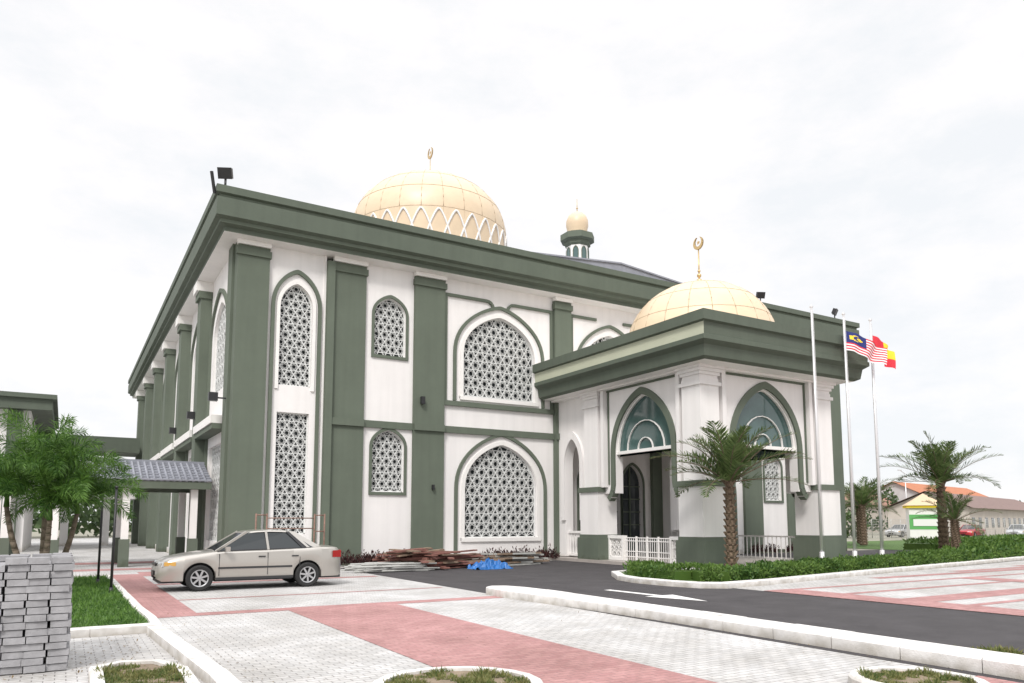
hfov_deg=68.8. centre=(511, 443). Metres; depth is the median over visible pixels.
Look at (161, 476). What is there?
covered walkway
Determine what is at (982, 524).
boundary fence
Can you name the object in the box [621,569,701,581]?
island bed
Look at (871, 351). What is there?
flagpole
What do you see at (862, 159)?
sky
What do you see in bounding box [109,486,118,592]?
garden post
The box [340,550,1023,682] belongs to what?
asphalt road
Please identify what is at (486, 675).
planter weeds
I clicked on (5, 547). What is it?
covered walkway
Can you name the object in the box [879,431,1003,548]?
date palm
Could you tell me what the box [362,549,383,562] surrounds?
burgundy shrub
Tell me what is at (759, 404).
porch fan windows
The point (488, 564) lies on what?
blue tarp
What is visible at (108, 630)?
lawn kerb
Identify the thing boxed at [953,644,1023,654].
roadside weeds
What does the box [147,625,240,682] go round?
parking kerb
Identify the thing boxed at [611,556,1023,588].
island kerb
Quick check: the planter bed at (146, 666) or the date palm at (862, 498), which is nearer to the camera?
the planter bed at (146, 666)
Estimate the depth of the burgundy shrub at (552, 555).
31.68 m
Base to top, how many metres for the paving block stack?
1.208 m
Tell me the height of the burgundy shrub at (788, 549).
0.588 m
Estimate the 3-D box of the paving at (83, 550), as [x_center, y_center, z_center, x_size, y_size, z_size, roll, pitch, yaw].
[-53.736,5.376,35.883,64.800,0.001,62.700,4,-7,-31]
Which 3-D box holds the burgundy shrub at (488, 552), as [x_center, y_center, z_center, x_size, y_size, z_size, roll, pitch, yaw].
[-0.901,4.440,30.127,1.108,0.603,0.716,4,-7,-31]
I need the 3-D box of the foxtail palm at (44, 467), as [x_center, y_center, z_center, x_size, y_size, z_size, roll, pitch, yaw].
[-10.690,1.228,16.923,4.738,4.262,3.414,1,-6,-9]
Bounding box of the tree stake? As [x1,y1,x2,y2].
[96,498,103,582]
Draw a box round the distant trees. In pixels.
[32,480,1019,537]
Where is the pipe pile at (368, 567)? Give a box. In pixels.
[341,561,439,572]
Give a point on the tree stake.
(99, 551)
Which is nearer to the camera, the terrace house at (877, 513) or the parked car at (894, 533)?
the parked car at (894, 533)
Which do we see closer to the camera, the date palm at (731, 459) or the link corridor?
the date palm at (731, 459)
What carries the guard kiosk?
on the lawn at (893, 545)
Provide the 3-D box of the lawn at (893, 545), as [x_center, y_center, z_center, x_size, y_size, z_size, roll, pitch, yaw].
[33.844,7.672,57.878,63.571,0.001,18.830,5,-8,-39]
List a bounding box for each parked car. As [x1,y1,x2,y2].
[151,529,340,590]
[884,525,906,536]
[960,525,984,536]
[1005,525,1023,534]
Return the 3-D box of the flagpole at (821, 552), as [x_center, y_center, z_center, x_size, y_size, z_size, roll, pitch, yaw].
[10.640,-0.376,26.082,0.178,9.200,0.178,4,-7,-31]
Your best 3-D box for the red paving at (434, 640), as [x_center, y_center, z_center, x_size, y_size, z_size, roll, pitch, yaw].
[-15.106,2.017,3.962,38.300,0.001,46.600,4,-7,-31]
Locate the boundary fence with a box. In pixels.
[847,519,1023,537]
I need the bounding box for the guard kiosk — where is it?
[902,493,937,540]
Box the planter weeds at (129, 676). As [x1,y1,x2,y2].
[92,661,192,682]
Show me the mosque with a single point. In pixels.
(420, 359)
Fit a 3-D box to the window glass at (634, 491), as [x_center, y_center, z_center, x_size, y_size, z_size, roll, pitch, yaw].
[-5.247,1.651,51.295,33.000,10.320,37.990,4,-7,-31]
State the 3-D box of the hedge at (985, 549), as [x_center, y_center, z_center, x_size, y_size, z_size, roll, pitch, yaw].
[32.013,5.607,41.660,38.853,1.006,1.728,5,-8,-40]
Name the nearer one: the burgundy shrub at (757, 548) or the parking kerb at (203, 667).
the parking kerb at (203, 667)
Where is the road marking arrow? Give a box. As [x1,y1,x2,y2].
[609,590,703,600]
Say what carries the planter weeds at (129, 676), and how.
on the planter bed at (146, 666)
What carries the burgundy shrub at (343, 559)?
on the building apron
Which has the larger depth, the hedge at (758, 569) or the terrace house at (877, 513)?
the terrace house at (877, 513)
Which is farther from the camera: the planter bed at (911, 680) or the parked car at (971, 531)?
the parked car at (971, 531)
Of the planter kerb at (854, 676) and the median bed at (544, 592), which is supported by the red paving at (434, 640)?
the planter kerb at (854, 676)
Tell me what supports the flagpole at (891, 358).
on the island bed at (624, 573)
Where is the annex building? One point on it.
(43, 408)
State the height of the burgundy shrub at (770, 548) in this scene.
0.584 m
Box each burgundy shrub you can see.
[340,550,358,564]
[350,549,376,562]
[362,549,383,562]
[479,548,499,558]
[533,546,550,558]
[541,544,560,559]
[748,542,765,552]
[764,543,778,552]
[786,542,792,551]
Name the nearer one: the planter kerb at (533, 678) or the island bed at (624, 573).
the planter kerb at (533, 678)
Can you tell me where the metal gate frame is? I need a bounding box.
[255,513,324,544]
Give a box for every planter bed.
[104,664,182,682]
[391,671,523,682]
[879,671,961,682]
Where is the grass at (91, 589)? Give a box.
[70,574,147,627]
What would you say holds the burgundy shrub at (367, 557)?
on the ground at (81, 535)
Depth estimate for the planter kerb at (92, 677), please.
7.65 m
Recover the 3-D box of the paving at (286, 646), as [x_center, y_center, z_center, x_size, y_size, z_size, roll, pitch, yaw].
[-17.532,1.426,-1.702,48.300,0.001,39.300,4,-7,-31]
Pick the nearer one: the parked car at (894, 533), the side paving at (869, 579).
the side paving at (869, 579)
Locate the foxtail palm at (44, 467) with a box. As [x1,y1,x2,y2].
[0,407,148,553]
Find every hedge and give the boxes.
[623,558,699,579]
[691,548,974,581]
[902,533,1023,549]
[940,540,1023,559]
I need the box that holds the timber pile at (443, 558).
[372,547,504,568]
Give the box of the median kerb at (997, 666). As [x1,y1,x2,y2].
[486,586,1023,679]
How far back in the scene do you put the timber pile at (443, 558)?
25.74 m
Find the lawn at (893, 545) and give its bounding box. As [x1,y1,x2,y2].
[847,540,921,550]
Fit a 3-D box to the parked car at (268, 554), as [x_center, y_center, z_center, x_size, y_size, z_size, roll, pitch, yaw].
[-6.630,2.861,18.809,4.380,1.426,2.030,4,-7,-31]
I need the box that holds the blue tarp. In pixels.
[466,558,512,569]
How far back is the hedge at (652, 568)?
20.02 m
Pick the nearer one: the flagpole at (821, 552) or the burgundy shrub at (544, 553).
the flagpole at (821, 552)
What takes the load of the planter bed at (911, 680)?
in the planter kerb at (854, 676)
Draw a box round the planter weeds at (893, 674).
[856,666,979,682]
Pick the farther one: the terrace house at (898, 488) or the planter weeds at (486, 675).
the terrace house at (898, 488)
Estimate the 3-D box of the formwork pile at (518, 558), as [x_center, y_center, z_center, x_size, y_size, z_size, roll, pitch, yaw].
[0.217,4.327,28.251,3.090,0.460,1.086,5,-8,-40]
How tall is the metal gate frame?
1.900 m
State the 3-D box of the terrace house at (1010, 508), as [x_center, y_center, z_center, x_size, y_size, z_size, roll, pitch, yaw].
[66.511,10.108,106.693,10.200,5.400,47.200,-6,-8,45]
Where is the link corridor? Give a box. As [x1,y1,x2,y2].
[36,433,139,545]
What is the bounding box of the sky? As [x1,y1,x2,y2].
[0,0,1023,522]
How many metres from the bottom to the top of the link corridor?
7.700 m
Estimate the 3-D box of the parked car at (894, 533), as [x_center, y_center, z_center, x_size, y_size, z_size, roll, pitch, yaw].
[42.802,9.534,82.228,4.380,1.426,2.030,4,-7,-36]
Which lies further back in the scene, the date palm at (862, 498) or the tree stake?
the date palm at (862, 498)
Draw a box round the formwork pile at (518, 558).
[481,552,548,565]
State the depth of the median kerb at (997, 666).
9.92 m
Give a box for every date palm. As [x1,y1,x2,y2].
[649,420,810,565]
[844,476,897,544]
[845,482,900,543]
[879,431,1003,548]
[913,491,999,548]
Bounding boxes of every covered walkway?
[0,492,19,554]
[50,458,211,566]
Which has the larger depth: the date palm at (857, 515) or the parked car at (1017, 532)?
the parked car at (1017, 532)
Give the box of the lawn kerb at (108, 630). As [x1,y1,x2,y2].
[70,575,162,637]
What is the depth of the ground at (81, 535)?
75.38 m
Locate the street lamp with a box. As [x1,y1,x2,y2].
[897,470,906,497]
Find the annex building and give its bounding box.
[0,391,58,551]
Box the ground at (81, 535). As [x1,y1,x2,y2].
[31,524,1023,675]
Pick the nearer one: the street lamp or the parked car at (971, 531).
the parked car at (971, 531)
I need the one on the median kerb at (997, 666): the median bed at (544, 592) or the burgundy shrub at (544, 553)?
the median bed at (544, 592)
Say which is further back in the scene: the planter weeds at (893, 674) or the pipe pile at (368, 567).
the pipe pile at (368, 567)
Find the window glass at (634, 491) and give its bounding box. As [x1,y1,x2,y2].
[273,287,776,552]
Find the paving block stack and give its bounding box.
[0,553,74,674]
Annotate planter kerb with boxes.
[88,659,199,682]
[372,666,542,682]
[848,666,989,682]
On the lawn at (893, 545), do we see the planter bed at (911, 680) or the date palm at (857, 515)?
the date palm at (857, 515)
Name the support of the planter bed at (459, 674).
in the planter kerb at (533, 678)
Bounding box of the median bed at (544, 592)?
[500,587,1023,660]
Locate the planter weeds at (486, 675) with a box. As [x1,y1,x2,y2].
[383,664,530,682]
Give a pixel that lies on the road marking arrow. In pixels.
(672, 596)
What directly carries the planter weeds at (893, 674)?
on the planter bed at (911, 680)
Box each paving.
[0,569,975,682]
[20,538,168,573]
[73,561,1019,682]
[738,560,1023,615]
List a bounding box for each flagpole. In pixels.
[810,305,824,557]
[841,312,886,556]
[868,318,895,554]
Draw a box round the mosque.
[128,147,869,565]
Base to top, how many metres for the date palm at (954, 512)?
3.062 m
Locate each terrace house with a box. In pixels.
[845,494,893,531]
[881,481,987,501]
[883,491,1023,535]
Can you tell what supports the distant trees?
on the ground at (81, 535)
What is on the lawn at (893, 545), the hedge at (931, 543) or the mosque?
the hedge at (931, 543)
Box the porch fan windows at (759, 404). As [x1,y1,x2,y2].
[620,392,791,460]

